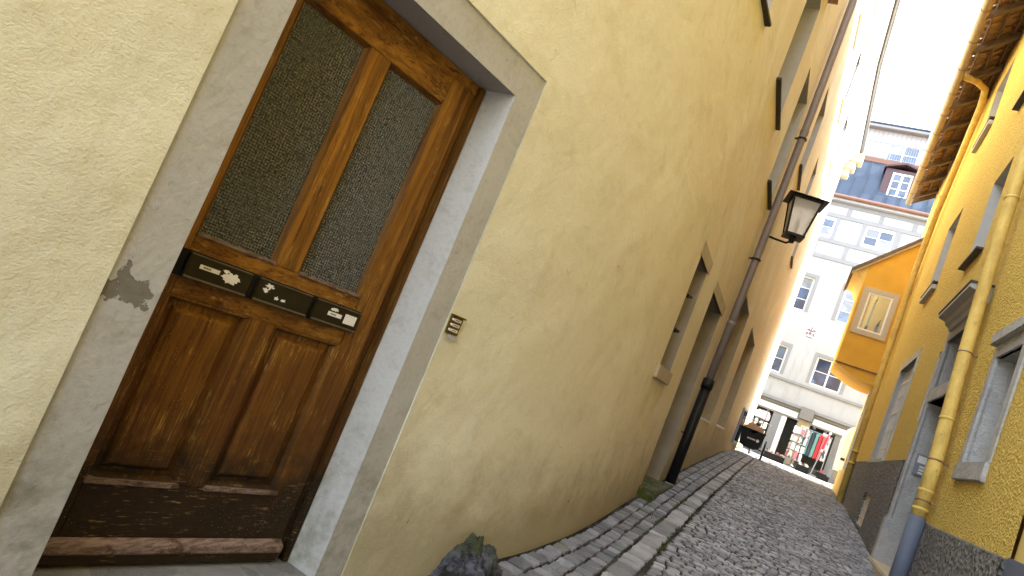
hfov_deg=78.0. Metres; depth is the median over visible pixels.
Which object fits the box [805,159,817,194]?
window
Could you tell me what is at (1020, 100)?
window
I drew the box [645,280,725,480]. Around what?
side door
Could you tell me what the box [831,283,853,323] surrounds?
window
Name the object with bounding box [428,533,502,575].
guard stone
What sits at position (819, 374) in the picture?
window
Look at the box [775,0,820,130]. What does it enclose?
window
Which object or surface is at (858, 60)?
window
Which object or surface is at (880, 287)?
house
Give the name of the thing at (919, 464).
intercom
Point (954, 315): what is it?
street door
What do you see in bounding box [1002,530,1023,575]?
house
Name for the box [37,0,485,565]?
entrance door
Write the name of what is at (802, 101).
window
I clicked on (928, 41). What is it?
sky
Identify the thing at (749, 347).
window
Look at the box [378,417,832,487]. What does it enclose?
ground
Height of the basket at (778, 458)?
0.350 m
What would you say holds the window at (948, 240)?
in the house at (949, 402)
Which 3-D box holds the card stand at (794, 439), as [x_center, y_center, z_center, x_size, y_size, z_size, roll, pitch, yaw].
[10.921,6.107,24.278,0.581,1.620,0.590,20,-6,26]
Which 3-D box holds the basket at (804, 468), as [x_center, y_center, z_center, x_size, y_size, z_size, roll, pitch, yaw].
[10.880,6.720,23.683,0.440,0.356,0.320,20,-6,26]
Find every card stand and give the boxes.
[742,409,769,452]
[783,426,809,467]
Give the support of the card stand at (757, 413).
on the ground
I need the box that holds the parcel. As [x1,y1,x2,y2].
[750,425,758,432]
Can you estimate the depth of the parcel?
16.75 m
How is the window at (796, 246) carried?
in the house at (572, 212)
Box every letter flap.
[181,252,253,295]
[250,277,312,316]
[309,298,361,332]
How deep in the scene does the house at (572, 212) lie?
2.58 m
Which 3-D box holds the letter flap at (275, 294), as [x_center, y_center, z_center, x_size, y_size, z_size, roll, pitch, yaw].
[-0.821,0.032,2.265,0.026,0.081,0.223,18,-7,40]
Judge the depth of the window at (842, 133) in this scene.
16.76 m
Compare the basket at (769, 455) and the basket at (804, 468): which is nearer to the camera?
the basket at (804, 468)
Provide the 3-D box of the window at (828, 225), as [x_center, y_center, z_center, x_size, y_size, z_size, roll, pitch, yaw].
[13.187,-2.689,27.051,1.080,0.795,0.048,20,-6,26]
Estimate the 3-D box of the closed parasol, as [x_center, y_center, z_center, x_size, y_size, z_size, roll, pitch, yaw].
[11.354,6.117,23.311,0.265,1.782,0.240,20,-6,26]
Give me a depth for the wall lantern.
8.76 m
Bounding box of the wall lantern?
[769,190,829,243]
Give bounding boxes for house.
[0,0,900,575]
[742,107,940,484]
[830,73,1023,559]
[842,0,1023,575]
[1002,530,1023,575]
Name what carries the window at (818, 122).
in the house at (572, 212)
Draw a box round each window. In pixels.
[653,240,712,385]
[700,296,748,423]
[716,329,754,429]
[761,0,772,26]
[767,70,809,209]
[770,341,792,373]
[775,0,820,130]
[790,242,798,268]
[793,272,819,311]
[797,87,828,190]
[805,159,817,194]
[806,352,845,394]
[819,217,835,236]
[829,103,850,176]
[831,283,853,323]
[837,32,866,122]
[842,375,876,469]
[852,0,871,50]
[861,227,895,251]
[867,348,922,462]
[885,143,922,164]
[917,351,941,420]
[920,209,962,297]
[951,315,1023,482]
[958,157,1013,270]
[972,59,1014,148]
[1012,90,1023,110]
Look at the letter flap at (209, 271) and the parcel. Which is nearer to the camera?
the letter flap at (209, 271)
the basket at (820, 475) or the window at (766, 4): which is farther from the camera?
the basket at (820, 475)
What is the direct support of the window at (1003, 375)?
in the house at (949, 402)
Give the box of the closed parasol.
[808,432,830,477]
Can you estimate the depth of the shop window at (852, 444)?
15.55 m
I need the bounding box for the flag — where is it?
[827,427,855,479]
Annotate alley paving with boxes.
[498,450,875,575]
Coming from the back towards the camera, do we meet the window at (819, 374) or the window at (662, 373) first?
the window at (819, 374)
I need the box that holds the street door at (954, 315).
[867,280,995,575]
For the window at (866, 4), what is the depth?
11.56 m
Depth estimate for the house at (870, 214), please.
26.22 m
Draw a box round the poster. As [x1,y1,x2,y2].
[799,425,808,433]
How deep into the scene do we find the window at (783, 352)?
26.43 m
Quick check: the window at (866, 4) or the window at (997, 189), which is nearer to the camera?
the window at (997, 189)
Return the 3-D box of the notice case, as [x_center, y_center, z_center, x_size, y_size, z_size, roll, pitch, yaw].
[5.898,3.566,16.341,0.056,0.920,1.100,19,-6,27]
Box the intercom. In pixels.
[911,453,927,476]
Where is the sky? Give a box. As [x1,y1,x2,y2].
[871,0,982,129]
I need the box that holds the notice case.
[731,407,747,442]
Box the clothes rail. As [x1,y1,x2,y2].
[792,428,831,475]
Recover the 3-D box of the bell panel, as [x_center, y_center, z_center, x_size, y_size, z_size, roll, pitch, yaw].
[-0.245,0.162,2.731,0.024,0.085,0.086,18,-7,40]
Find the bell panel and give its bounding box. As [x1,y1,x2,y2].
[445,313,466,335]
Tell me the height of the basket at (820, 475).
0.356 m
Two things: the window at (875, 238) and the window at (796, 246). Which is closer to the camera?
the window at (796, 246)
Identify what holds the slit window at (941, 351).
in the house at (949, 402)
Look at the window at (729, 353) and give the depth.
10.12 m
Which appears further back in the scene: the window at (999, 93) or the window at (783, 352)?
the window at (783, 352)
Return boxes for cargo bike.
[737,415,771,460]
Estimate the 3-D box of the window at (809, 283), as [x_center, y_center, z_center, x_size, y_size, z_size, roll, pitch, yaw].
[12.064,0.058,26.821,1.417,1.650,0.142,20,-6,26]
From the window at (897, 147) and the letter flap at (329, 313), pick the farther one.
the window at (897, 147)
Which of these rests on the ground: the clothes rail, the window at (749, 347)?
the clothes rail
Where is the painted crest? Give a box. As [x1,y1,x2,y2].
[799,322,821,342]
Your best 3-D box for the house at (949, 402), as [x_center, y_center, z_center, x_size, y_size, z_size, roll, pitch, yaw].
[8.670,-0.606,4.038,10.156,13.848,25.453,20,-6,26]
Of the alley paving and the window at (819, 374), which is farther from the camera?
the window at (819, 374)
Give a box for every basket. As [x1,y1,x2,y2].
[763,448,774,460]
[774,452,784,463]
[795,461,808,473]
[815,470,828,482]
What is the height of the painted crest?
0.674 m
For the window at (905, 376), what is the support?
in the house at (949, 402)
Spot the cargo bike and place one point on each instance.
(751, 440)

